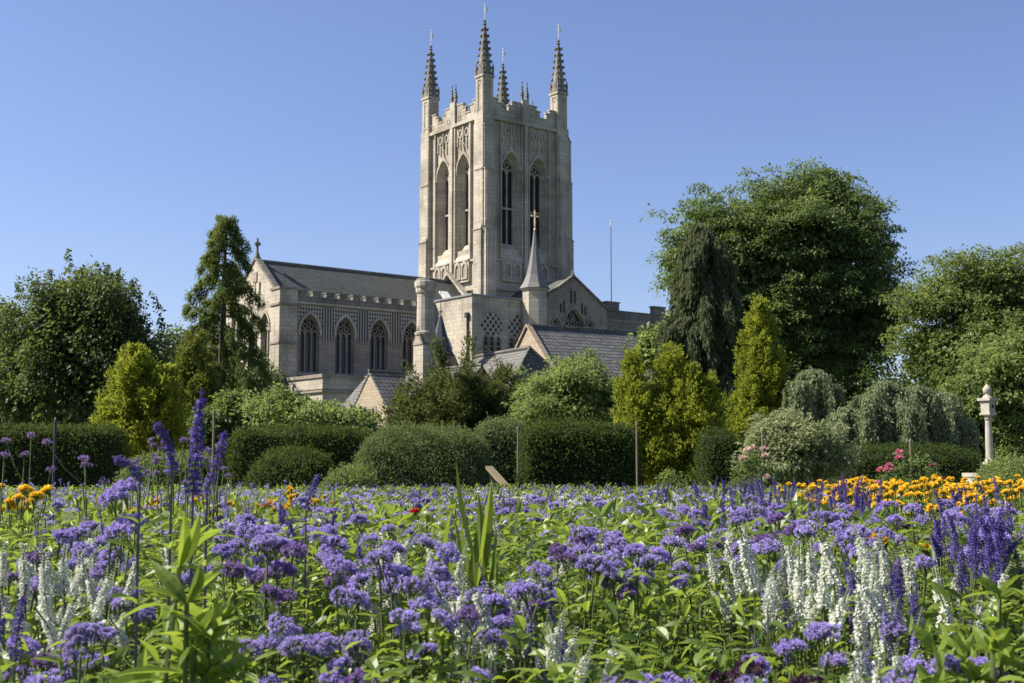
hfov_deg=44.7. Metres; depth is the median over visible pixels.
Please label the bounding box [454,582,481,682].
salvia plant
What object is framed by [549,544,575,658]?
salvia plant
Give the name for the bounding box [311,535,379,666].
ageratum plant
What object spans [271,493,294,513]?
marigold plant
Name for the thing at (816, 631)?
ageratum plant
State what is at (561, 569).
salvia plant
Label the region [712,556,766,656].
ageratum plant
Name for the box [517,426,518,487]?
wooden post
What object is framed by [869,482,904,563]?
marigold plant
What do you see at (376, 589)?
salvia plant
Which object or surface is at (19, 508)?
marigold plant
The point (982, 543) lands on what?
ageratum plant
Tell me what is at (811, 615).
salvia plant
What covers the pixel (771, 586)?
salvia plant
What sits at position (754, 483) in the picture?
salvia plant
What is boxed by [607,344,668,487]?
golden conifer
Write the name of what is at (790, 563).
salvia plant
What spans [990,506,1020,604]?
ageratum plant
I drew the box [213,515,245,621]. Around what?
salvia plant
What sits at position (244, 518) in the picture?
ageratum plant
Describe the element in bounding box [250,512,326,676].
salvia plant
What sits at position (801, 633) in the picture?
salvia plant
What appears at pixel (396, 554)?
salvia plant
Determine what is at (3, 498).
ageratum plant
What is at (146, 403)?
golden conifer
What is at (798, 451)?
pale shrub
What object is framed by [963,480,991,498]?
marigold plant
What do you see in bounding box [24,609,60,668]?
salvia plant
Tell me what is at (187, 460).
verbena
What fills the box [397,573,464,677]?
ageratum plant
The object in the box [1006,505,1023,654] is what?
salvia plant
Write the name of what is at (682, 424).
golden conifer
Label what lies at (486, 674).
ageratum plant
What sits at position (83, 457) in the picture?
verbena
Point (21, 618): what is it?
salvia plant
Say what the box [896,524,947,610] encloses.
ageratum plant
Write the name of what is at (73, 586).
salvia plant
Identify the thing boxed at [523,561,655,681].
ageratum plant
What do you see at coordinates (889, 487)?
marigold plant
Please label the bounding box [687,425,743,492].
rounded bush
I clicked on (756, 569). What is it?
salvia plant
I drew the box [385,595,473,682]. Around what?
salvia plant
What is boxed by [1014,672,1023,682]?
leafy plant
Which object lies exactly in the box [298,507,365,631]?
salvia plant
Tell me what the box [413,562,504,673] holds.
salvia plant
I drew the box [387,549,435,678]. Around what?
salvia plant
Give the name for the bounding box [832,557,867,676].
salvia plant
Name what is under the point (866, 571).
salvia plant
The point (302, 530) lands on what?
ageratum plant
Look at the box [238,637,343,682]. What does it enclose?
ageratum plant
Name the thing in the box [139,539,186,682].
salvia plant
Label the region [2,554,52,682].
salvia plant
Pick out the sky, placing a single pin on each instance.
(127, 126)
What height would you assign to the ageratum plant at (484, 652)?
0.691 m
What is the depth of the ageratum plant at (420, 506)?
8.86 m
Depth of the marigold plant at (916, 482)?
11.31 m
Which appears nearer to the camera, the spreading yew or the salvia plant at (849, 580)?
the salvia plant at (849, 580)
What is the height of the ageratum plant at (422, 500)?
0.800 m
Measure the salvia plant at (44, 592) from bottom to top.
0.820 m
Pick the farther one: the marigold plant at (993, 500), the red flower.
the marigold plant at (993, 500)
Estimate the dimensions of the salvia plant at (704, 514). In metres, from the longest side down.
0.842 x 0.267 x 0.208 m
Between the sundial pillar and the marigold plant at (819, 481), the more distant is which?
the sundial pillar
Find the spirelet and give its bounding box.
[435,294,454,365]
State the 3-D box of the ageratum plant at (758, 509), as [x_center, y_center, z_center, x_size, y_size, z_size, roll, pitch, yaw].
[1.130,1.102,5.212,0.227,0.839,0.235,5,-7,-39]
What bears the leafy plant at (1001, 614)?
on the garden soil
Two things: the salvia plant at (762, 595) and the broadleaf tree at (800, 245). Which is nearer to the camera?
the salvia plant at (762, 595)
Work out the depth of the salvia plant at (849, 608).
3.07 m
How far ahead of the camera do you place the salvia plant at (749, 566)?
2.84 m
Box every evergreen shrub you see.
[714,350,860,487]
[807,352,949,482]
[868,365,1023,465]
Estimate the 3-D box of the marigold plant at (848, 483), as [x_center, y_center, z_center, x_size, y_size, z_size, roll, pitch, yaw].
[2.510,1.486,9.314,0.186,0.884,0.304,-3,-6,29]
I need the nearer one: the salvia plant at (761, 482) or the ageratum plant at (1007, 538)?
the ageratum plant at (1007, 538)
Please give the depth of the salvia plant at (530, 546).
5.91 m
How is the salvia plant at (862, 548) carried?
on the garden soil
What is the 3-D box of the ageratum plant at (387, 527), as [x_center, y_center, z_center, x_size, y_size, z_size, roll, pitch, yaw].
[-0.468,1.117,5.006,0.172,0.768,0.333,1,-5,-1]
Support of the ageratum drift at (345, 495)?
on the bedding foliage at (648, 508)
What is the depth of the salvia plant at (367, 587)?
3.19 m
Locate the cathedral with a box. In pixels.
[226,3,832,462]
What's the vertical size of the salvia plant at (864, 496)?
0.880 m
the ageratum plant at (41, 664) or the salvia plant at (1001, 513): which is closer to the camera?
the ageratum plant at (41, 664)
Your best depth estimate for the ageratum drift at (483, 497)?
6.75 m
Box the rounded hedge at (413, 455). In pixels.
[350,417,497,494]
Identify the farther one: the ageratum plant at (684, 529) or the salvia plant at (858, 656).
the ageratum plant at (684, 529)
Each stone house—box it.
[341,278,490,437]
[469,324,652,388]
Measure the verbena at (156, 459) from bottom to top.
1.052 m
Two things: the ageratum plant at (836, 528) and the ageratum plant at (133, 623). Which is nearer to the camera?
the ageratum plant at (133, 623)
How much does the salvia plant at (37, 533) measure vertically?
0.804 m
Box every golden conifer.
[88,340,193,459]
[156,327,227,429]
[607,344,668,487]
[634,340,731,487]
[721,295,799,440]
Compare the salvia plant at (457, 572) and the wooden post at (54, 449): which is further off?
the wooden post at (54, 449)
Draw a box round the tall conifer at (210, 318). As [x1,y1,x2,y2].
[178,214,272,485]
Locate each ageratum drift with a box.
[1,487,794,546]
[298,491,1023,543]
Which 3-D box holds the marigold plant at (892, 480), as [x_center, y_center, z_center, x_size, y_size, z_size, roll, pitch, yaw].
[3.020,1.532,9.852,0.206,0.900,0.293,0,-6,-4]
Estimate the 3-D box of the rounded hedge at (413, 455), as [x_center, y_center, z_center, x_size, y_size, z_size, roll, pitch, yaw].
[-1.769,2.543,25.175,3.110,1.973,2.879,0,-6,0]
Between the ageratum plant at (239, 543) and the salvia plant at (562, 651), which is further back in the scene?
the ageratum plant at (239, 543)
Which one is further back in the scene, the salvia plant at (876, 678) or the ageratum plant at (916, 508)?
the ageratum plant at (916, 508)
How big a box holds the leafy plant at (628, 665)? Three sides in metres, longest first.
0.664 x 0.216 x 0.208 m
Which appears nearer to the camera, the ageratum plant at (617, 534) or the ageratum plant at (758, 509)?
the ageratum plant at (617, 534)
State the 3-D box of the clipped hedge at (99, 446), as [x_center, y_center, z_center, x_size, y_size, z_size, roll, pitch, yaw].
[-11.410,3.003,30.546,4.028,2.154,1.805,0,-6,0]
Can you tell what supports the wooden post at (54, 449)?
on the garden soil
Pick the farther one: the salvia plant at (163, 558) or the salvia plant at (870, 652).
the salvia plant at (163, 558)
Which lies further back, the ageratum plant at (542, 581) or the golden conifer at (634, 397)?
the golden conifer at (634, 397)
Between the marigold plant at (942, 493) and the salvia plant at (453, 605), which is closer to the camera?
the salvia plant at (453, 605)
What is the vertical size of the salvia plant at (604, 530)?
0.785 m
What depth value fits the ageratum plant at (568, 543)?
3.90 m
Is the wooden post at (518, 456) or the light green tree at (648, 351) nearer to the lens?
the wooden post at (518, 456)
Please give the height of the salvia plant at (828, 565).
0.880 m
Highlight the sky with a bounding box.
[0,0,1023,386]
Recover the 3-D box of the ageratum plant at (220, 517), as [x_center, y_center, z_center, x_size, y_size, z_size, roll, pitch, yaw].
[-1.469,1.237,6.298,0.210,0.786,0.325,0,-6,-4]
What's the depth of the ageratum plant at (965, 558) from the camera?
3.56 m
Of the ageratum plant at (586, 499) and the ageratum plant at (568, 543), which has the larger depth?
the ageratum plant at (586, 499)
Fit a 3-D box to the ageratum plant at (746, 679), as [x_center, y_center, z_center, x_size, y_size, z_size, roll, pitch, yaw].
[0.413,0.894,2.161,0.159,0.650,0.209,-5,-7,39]
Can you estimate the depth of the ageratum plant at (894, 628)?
2.50 m
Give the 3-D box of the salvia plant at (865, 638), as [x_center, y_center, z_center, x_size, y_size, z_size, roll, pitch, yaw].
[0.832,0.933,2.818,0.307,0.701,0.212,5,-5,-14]
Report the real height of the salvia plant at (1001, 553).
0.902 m
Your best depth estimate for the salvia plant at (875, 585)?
2.70 m
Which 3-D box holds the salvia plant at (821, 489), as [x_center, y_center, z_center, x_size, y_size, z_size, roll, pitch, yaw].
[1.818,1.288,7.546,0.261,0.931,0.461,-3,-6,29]
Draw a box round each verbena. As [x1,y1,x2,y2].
[0,432,55,588]
[0,450,10,524]
[42,437,110,569]
[128,457,153,509]
[128,464,140,618]
[146,437,159,548]
[152,456,174,651]
[158,437,187,546]
[181,453,204,600]
[185,429,195,502]
[192,441,227,550]
[195,443,225,526]
[203,457,231,520]
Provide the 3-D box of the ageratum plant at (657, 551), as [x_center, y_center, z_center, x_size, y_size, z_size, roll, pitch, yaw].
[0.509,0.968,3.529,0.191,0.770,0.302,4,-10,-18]
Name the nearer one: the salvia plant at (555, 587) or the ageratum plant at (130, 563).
the ageratum plant at (130, 563)
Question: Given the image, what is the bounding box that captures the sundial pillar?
[962,384,997,482]
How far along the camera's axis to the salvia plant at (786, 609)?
3.06 m
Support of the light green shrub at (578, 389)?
on the lawn
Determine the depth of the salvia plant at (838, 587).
2.99 m
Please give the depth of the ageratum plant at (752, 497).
7.67 m
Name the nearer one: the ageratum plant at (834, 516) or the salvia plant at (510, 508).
the ageratum plant at (834, 516)
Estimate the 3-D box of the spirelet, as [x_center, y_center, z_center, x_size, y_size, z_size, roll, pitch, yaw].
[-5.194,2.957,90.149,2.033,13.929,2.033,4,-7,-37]
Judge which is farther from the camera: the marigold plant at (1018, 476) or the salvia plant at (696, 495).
the marigold plant at (1018, 476)
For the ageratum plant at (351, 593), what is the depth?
2.63 m
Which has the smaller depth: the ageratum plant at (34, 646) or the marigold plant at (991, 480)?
the ageratum plant at (34, 646)
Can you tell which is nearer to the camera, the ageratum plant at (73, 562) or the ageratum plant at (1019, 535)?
the ageratum plant at (73, 562)
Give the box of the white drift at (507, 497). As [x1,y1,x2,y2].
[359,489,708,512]
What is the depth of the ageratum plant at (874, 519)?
5.15 m
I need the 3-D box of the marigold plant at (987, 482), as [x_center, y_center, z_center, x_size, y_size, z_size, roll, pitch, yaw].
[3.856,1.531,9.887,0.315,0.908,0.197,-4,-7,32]
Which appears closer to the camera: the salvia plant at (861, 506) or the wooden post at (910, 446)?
the salvia plant at (861, 506)
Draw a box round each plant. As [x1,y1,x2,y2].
[0,476,161,677]
[0,483,34,609]
[0,484,53,680]
[0,541,47,682]
[0,549,97,678]
[0,600,6,657]
[0,636,41,682]
[2,496,19,560]
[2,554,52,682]
[4,584,28,682]
[8,543,41,681]
[8,635,72,681]
[10,485,159,682]
[15,527,104,671]
[17,545,67,677]
[17,608,63,665]
[22,546,133,682]
[23,621,105,682]
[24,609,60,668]
[27,544,111,668]
[30,518,64,667]
[30,518,69,666]
[31,651,72,682]
[35,544,80,681]
[37,551,77,673]
[38,501,66,635]
[46,528,131,668]
[51,541,125,674]
[53,509,140,649]
[54,625,117,682]
[58,549,138,676]
[59,520,111,619]
[63,563,160,681]
[66,544,101,682]
[69,525,162,655]
[73,557,135,675]
[74,583,141,671]
[81,588,142,682]
[82,561,135,682]
[85,567,117,679]
[88,616,131,682]
[91,586,156,671]
[95,512,258,682]
[120,529,182,658]
[120,551,141,642]
[124,528,167,648]
[126,503,159,589]
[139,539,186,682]
[143,502,169,613]
[149,493,169,536]
[159,541,174,658]
[173,541,264,682]
[178,522,295,682]
[180,533,279,682]
[194,494,208,504]
[202,520,280,677]
[202,546,226,602]
[204,509,223,596]
[210,536,292,682]
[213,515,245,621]
[214,532,272,635]
[218,502,226,541]
[219,513,299,679]
[220,524,289,629]
[221,542,346,682]
[224,497,249,601]
[227,500,249,509]
[227,525,314,617]
[229,560,297,682]
[237,523,308,680]
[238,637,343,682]
[239,518,267,568]
[239,526,311,678]
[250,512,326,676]
[251,513,320,682]
[254,498,271,551]
[254,612,338,682]
[263,574,405,679]
[268,526,349,677]
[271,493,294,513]
[276,633,372,682]
[277,500,307,621]
[279,562,352,682]
[281,572,371,679]
[281,629,370,682]
[284,498,319,532]
[285,485,299,497]
[285,562,359,682]
[286,496,327,627]
[287,513,304,608]
[289,593,402,682]
[295,508,316,632]
[297,541,344,682]
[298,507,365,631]
[311,523,373,634]
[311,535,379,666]
[312,507,341,625]
[313,503,346,625]
[314,646,343,676]
[321,553,370,674]
[324,545,379,634]
[332,547,410,682]
[334,513,381,673]
[343,667,377,682]
[345,540,430,675]
[345,586,461,682]
[350,499,380,627]
[350,538,402,630]
[352,538,383,667]
[359,564,412,678]
[370,533,460,678]
[373,583,423,672]
[380,524,415,662]
[380,529,418,667]
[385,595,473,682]
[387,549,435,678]
[387,563,519,681]
[389,608,508,682]
[394,524,420,646]
[394,587,506,682]
[395,574,511,682]
[397,497,430,605]
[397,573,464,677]
[402,590,474,682]
[406,492,435,539]
[406,601,487,682]
[412,503,445,555]
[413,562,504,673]
[417,543,467,673]
[423,511,448,662]
[429,583,468,682]
[437,504,476,567]
[443,511,468,682]
[448,508,472,587]
[450,462,503,682]
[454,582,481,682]
[456,510,508,652]
[461,575,498,682]
[462,614,524,682]
[462,666,492,682]
[470,596,555,680]
[472,581,538,682]
[473,586,546,682]
[474,501,509,581]
[486,489,502,557]
[487,527,547,678]
[488,516,508,670]
[491,580,518,682]
[492,512,539,678]
[501,492,546,606]
[501,502,518,647]
[502,565,534,682]
[504,553,647,682]
[504,619,529,682]
[507,497,537,580]
[509,597,537,682]
[512,498,545,582]
[513,494,538,540]
[516,526,539,667]
[517,501,560,562]
[517,559,555,682]
[518,501,559,643]
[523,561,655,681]
[533,555,622,659]
[535,607,565,676]
[535,618,566,682]
[537,566,614,682]
[544,621,578,678]
[545,660,604,682]
[547,526,602,649]
[547,533,654,682]
[548,534,632,655]
[548,560,597,676]
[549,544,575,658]
[549,614,569,668]
[554,520,621,651]
[562,542,623,656]
[563,581,639,675]
[564,523,654,680]
[565,568,655,678]
[567,497,591,601]
[574,638,616,682]
[579,530,674,658]
[588,500,605,612]
[598,542,671,681]
[598,671,655,682]
[612,510,644,618]
[616,538,745,674]
[622,494,660,564]
[623,656,658,682]
[633,553,691,675]
[637,508,661,632]
[649,546,738,682]
[651,535,739,682]
[652,524,706,653]
[653,671,693,682]
[655,482,671,507]
[656,508,680,653]
[656,524,730,682]
[657,481,664,579]
[667,547,695,665]
[668,498,678,595]
[669,529,718,666]
[671,509,705,628]
[675,504,715,661]
[683,490,709,537]
[685,522,726,661]
[688,520,751,641]
[693,515,746,671]
[694,480,698,519]
[698,566,846,678]
[699,533,791,679]
[701,498,709,594]
[701,528,756,655]
[702,510,743,664]
[703,542,764,677]
[705,573,813,660]
[706,495,735,637]
[707,656,822,682]
[708,518,811,678]
[712,475,728,507]
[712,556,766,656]
[714,543,820,675]
[715,534,791,682]
[723,533,842,671]
[728,482,743,529]
[730,538,823,682]
[734,673,767,682]
[736,508,767,655]
[737,478,753,504]
[737,506,754,522]
[737,526,787,682]
[739,622,841,682]
[740,480,755,503]
[740,638,807,681]
[741,503,782,656]
[744,481,751,518]
[744,493,786,515]
[745,570,831,679]
[746,503,787,592]
[747,504,807,657]
[750,532,852,674]
[750,586,794,677]
[752,474,762,494]
[755,476,781,528]
[759,565,903,682]
[761,586,795,682]
[765,513,817,665]
[769,481,795,575]
[772,474,786,528]
[773,481,802,501]
[773,518,885,674]
[774,493,787,548]
[774,536,830,676]
[784,524,871,668]
[793,480,806,505]
[795,540,849,645]
[796,479,821,499]
[798,483,809,499]
[798,485,816,510]
[799,511,858,660]
[799,522,849,682]
[799,551,853,682]
[800,597,837,681]
[801,482,819,515]
[803,477,823,513]
[807,477,813,509]
[807,482,830,502]
[807,538,888,679]
[808,483,840,513]
[808,510,863,648]
[817,594,956,682]
[820,621,907,682]
[825,493,854,520]
[828,490,836,560]
[829,514,906,593]
[830,529,910,649]
[831,484,835,512]
[832,481,850,501]
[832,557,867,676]
[834,520,909,636]
[836,500,895,583]
[837,480,844,520]
[837,480,850,514]
[837,480,871,511]
[837,502,885,583]
[837,564,905,682]
[838,557,878,681]
[841,471,861,522]
[843,521,933,672]
[843,651,883,682]
[844,477,891,567]
[845,479,874,520]
[845,525,937,654]
[847,552,889,670]
[848,565,892,672]
[850,634,871,682]
[851,477,868,495]
[853,485,890,515]
[854,475,869,497]
[855,586,903,677]
[857,484,872,512]
[857,491,883,520]
[861,547,977,681]
[861,569,959,681]
[861,600,885,682]
[863,606,893,682]
[866,488,880,519]
[867,532,932,647]
[867,550,905,672]
[867,584,919,677]
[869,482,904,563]
[869,516,942,618]
[870,484,895,512]
[873,485,906,513]
[873,527,952,661]
[876,566,918,654]
[877,477,885,517]
[878,539,929,660]
[879,591,923,677]
[882,478,907,511]
[882,479,907,504]
[882,655,933,682]
[883,481,903,511]
[883,671,892,681]
[888,485,908,511]
[889,503,968,659]
[892,643,933,681]
[896,522,945,654]
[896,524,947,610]
[903,519,991,682]
[904,658,935,682]
[905,545,982,654]
[906,491,938,589]
[906,618,979,682]
[908,480,931,541]
[908,490,934,605]
[911,504,981,604]
[912,476,942,528]
[915,481,952,527]
[918,486,935,526]
[924,482,956,521]
[925,507,984,682]
[925,509,1004,634]
[926,567,947,655]
[929,533,1009,672]
[929,653,964,682]
[931,476,958,563]
[933,490,1023,642]
[935,508,1023,673]
[937,489,979,536]
[937,573,1023,682]
[938,499,955,639]
[944,486,967,569]
[944,543,1005,655]
[945,511,1002,653]
[946,495,1009,638]
[947,492,975,536]
[948,481,981,504]
[948,507,982,682]
[949,545,1006,607]
[949,564,1023,679]
[949,632,989,682]
[954,504,1023,672]
[955,481,973,570]
[955,625,1023,682]
[957,500,1023,669]
[958,483,977,517]
[960,484,985,504]
[961,476,984,490]
[962,531,1023,587]
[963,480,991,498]
[966,503,1006,526]
[969,656,1011,682]
[970,561,1023,682]
[970,644,1023,682]
[976,507,1008,671]
[976,527,1023,677]
[976,533,1023,674]
[977,481,1015,572]
[978,479,1019,507]
[978,485,1004,508]
[979,526,1023,677]
[980,477,1010,506]
[980,532,1023,674]
[985,478,1007,500]
[989,479,1023,539]
[989,507,1023,602]
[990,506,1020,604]
[993,473,1014,506]
[996,669,1013,682]
[1000,474,1020,507]
[1004,478,1023,537]
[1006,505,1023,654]
[1014,483,1023,521]
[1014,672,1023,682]
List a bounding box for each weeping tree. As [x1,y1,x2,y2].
[781,367,845,427]
[825,379,982,464]
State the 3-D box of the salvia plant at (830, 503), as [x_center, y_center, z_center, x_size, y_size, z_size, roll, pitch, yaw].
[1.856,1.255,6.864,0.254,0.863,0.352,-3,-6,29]
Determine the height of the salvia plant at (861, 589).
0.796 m
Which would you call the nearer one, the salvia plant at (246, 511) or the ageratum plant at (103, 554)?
the ageratum plant at (103, 554)
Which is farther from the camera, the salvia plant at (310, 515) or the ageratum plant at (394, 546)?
the salvia plant at (310, 515)
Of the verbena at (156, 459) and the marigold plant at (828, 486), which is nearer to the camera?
the verbena at (156, 459)
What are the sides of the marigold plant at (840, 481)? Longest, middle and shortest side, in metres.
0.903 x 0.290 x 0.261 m
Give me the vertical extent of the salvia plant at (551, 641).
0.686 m
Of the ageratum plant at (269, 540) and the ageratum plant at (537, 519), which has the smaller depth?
the ageratum plant at (269, 540)
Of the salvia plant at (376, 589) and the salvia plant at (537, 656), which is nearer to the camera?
the salvia plant at (537, 656)
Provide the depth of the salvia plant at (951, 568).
4.43 m
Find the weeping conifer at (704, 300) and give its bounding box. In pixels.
[651,223,766,486]
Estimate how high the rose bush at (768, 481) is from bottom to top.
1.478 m
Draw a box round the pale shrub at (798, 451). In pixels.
[721,406,869,488]
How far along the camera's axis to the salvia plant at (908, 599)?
2.93 m
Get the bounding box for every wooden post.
[52,417,56,486]
[211,410,215,489]
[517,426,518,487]
[635,421,637,487]
[761,428,763,465]
[909,439,912,482]
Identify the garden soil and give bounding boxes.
[4,531,945,682]
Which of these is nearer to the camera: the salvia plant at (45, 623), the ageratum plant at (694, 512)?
the salvia plant at (45, 623)
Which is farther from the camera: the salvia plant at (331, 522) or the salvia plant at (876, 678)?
the salvia plant at (331, 522)
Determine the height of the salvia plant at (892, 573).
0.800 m
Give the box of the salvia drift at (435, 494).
[329,481,830,510]
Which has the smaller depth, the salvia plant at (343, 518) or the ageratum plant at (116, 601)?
the ageratum plant at (116, 601)
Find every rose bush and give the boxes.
[653,469,691,490]
[728,444,780,490]
[875,449,945,491]
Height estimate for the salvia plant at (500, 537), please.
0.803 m
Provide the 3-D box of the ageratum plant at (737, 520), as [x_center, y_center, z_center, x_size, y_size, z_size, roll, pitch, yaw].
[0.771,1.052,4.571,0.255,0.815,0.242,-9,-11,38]
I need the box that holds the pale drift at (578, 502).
[470,487,899,509]
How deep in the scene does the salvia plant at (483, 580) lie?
2.94 m
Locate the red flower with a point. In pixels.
(414, 511)
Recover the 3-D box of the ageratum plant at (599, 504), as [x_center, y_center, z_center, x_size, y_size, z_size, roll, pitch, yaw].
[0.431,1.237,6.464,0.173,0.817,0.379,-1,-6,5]
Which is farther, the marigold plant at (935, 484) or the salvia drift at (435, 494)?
the salvia drift at (435, 494)
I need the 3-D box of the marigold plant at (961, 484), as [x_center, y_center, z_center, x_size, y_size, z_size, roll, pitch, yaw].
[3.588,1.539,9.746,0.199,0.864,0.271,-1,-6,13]
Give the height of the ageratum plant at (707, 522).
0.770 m
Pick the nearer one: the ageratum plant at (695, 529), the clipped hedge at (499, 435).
the ageratum plant at (695, 529)
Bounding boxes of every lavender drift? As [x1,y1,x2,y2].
[3,478,330,521]
[299,483,825,526]
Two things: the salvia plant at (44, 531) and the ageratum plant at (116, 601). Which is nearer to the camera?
the ageratum plant at (116, 601)
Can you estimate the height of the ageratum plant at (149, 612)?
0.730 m
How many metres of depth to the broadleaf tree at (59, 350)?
43.07 m
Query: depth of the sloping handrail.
22.82 m
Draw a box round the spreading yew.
[377,328,529,432]
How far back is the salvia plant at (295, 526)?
5.67 m
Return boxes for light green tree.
[613,310,728,383]
[935,325,1023,458]
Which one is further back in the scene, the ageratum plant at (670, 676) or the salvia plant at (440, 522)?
the salvia plant at (440, 522)
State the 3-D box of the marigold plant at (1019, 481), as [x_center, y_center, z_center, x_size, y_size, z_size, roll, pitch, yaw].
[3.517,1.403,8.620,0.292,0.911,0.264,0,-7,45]
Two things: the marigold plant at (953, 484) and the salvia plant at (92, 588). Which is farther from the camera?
the marigold plant at (953, 484)
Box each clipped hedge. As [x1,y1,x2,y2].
[0,420,133,496]
[224,421,367,491]
[473,412,525,489]
[512,416,644,491]
[644,436,758,490]
[823,436,984,486]
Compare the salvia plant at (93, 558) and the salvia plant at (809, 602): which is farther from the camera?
the salvia plant at (93, 558)
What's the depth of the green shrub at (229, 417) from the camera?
35.31 m
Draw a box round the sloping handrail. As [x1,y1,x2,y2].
[485,466,509,489]
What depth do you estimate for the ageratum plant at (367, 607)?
2.82 m
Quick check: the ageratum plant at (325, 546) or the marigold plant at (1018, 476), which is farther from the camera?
the marigold plant at (1018, 476)
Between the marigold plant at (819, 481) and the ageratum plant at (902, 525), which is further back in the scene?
the marigold plant at (819, 481)
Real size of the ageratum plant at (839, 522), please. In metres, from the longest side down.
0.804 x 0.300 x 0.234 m
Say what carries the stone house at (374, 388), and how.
on the lawn
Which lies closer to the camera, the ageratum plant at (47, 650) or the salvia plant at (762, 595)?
the ageratum plant at (47, 650)
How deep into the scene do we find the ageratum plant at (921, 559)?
3.35 m
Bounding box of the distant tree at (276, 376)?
[150,323,296,401]
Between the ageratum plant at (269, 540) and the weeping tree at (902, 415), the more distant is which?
the weeping tree at (902, 415)
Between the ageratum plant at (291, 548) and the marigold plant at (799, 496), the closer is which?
the ageratum plant at (291, 548)
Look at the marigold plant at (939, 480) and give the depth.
9.25 m
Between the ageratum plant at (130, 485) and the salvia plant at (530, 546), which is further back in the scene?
the salvia plant at (530, 546)
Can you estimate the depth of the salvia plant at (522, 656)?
2.87 m
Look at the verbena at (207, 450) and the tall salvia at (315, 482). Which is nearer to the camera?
the tall salvia at (315, 482)
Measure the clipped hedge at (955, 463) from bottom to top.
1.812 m
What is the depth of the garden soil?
8.06 m
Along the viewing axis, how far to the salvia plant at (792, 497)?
7.25 m
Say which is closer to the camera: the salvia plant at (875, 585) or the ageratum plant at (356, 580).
the salvia plant at (875, 585)
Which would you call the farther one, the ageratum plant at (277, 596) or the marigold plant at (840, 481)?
the marigold plant at (840, 481)
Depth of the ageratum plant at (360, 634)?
2.49 m
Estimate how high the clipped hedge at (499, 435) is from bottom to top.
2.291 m
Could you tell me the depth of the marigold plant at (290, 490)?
10.33 m
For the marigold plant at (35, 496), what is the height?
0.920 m
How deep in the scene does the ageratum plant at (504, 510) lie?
6.39 m
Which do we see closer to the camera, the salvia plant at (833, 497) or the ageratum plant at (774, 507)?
the ageratum plant at (774, 507)
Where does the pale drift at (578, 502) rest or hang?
on the garden soil
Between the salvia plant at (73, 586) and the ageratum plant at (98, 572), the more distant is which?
the ageratum plant at (98, 572)
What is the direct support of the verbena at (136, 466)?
on the garden soil
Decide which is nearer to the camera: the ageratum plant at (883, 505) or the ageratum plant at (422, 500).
the ageratum plant at (883, 505)
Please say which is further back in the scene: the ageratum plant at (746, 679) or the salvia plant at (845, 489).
the salvia plant at (845, 489)
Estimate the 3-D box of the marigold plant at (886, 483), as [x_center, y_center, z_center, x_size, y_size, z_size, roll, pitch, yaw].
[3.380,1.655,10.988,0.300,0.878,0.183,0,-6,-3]
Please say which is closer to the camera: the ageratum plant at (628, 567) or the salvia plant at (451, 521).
the salvia plant at (451, 521)
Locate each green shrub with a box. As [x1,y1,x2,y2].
[182,385,260,489]
[235,381,386,437]
[501,343,630,426]
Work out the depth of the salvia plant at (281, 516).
5.42 m
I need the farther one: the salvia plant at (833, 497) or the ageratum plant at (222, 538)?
the salvia plant at (833, 497)
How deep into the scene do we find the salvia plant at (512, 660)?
2.85 m
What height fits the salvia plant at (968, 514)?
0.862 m
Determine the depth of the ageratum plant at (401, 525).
6.66 m
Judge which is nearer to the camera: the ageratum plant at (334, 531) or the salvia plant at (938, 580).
the salvia plant at (938, 580)
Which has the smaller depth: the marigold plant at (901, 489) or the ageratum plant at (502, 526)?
the ageratum plant at (502, 526)
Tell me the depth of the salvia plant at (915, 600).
2.67 m
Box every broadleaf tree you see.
[0,248,179,431]
[0,295,19,417]
[638,156,924,388]
[877,242,1023,389]
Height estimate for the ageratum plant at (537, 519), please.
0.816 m
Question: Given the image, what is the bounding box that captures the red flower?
[410,508,418,661]
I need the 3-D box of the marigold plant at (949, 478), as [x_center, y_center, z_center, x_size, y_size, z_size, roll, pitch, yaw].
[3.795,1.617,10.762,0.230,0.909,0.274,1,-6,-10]
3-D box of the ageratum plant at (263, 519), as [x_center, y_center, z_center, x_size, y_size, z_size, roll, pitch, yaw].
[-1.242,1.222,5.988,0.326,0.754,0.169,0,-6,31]
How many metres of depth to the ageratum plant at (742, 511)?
5.58 m
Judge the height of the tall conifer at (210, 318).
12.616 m
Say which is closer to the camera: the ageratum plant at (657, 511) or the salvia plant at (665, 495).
the ageratum plant at (657, 511)
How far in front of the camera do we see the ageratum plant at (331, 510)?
5.86 m
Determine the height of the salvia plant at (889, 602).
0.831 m
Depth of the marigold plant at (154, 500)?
9.02 m
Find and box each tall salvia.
[103,455,167,671]
[113,420,203,679]
[142,388,221,682]
[152,430,251,682]
[286,474,332,680]
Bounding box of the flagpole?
[610,220,611,300]
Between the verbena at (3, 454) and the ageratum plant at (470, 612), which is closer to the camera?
the ageratum plant at (470, 612)
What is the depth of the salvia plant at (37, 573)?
3.48 m
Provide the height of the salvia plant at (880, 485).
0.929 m
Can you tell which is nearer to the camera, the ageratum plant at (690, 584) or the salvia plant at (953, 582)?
the salvia plant at (953, 582)
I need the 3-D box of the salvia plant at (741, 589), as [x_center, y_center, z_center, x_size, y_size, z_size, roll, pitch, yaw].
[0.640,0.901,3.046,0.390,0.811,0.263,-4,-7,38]
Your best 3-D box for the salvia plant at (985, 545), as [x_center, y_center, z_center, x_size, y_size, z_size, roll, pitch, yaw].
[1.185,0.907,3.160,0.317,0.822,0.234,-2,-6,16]
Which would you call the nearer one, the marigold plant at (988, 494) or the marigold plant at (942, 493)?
the marigold plant at (942, 493)
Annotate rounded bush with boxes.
[109,448,225,491]
[242,441,338,490]
[319,462,380,492]
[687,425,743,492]
[971,450,1023,488]
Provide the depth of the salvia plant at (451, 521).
5.07 m

